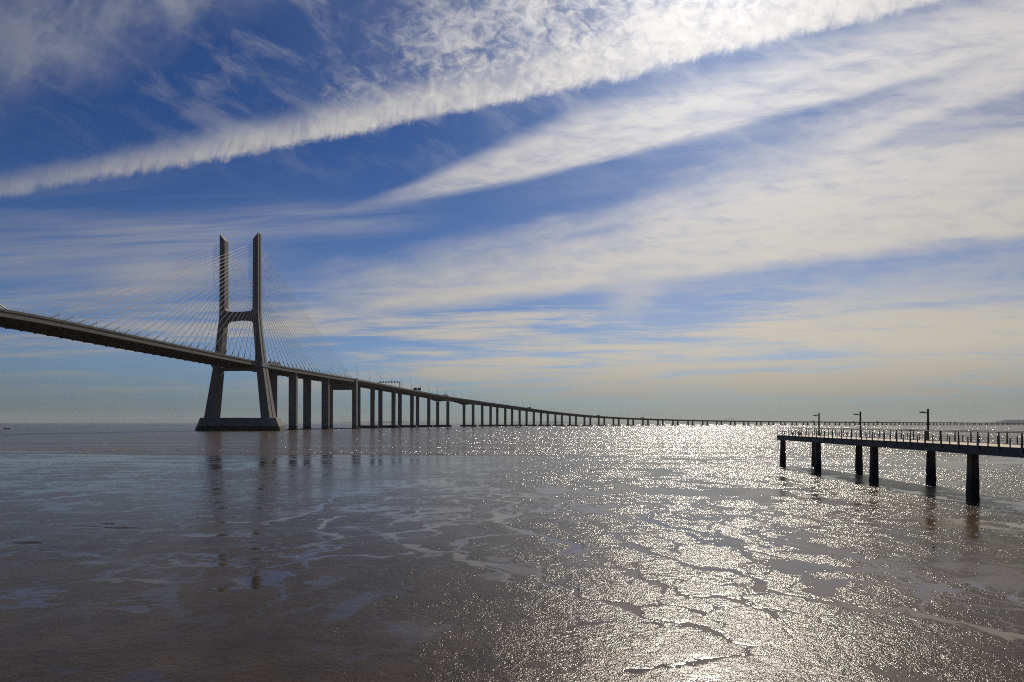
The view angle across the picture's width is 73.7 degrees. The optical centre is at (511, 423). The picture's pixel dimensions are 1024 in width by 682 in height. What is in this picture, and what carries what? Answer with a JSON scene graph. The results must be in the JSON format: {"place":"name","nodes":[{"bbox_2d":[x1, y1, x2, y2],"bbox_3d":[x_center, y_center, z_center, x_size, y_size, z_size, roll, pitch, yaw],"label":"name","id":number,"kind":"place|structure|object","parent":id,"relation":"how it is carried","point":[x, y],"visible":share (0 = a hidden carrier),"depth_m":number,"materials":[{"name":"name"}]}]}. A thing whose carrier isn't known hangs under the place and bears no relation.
{"place":"outdoors","nodes":[
{"label":"outdoors","id":0,"kind":"place"},
{"bbox_2d":[0,450,1023,681],"bbox_3d":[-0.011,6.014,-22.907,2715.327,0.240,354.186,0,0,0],"label":"mudflat","id":1,"kind":"structure","parent":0,"point":[252,568],"depth_m":27.71,"materials":[{"name":"grey soil"}]},
{"bbox_2d":[777,427,1023,500],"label":"walkway pier","id":2,"kind":"structure","parent":1,"relation":"in","point":[973,451],"depth_m":65.96,"materials":[{"name":"black concrete"}]},
{"bbox_2d":[813,413,819,435],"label":"street lamp","id":3,"kind":"object","parent":2,"relation":"on","point":[818,415],"visible":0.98,"depth_m":94.95,"materials":[{"name":"metal"}]},
{"bbox_2d":[854,411,860,437],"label":"street lamp","id":4,"kind":"object","parent":2,"relation":"on","point":[859,424],"visible":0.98,"depth_m":82.11,"materials":[{"name":"metal"}]},
{"bbox_2d":[919,409,929,440],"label":"street lamp","id":5,"kind":"object","parent":2,"relation":"on","point":[927,412],"visible":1,"depth_m":67.26,"materials":[{"name":"metal"}]},
{"bbox_2d":[0,423,1023,458],"bbox_3d":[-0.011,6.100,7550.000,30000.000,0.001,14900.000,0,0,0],"label":"water","id":6,"kind":"structure","parent":0,"point":[638,440],"depth_m":247.50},
{"bbox_2d":[0,233,361,430],"bbox_3d":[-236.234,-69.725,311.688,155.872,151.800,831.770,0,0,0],"label":"cable stayed bridge","id":7,"kind":"structure","parent":6,"relation":"in","point":[219,361],"depth_m":519.99,"materials":[{"name":"concrete"}]},
{"bbox_2d":[268,361,280,364],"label":"truck","id":8,"kind":"object","parent":7,"relation":"on","point":[273,362],"visible":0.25,"depth_m":549.58,"materials":[{"name":"grey paint"}]},
{"bbox_2d":[332,379,1023,427],"bbox_3d":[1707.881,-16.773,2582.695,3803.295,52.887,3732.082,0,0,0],"label":"viaduct","id":9,"kind":"object","parent":6,"relation":"in","point":[381,388],"visible":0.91,"depth_m":1183.63,"materials":[{"name":"concrete"}]},
{"bbox_2d":[0,420,1023,423],"bbox_3d":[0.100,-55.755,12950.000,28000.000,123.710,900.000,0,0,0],"label":"hills","id":10,"kind":"structure","parent":0,"point":[983,422],"depth_m":12563.90,"materials":[{"name":"grey"}]},
{"bbox_2d":[0,0,1023,422],"label":"sky","id":11,"kind":"structure","parent":0,"point":[730,210],"materials":[{"name":"blue"}]}
]}

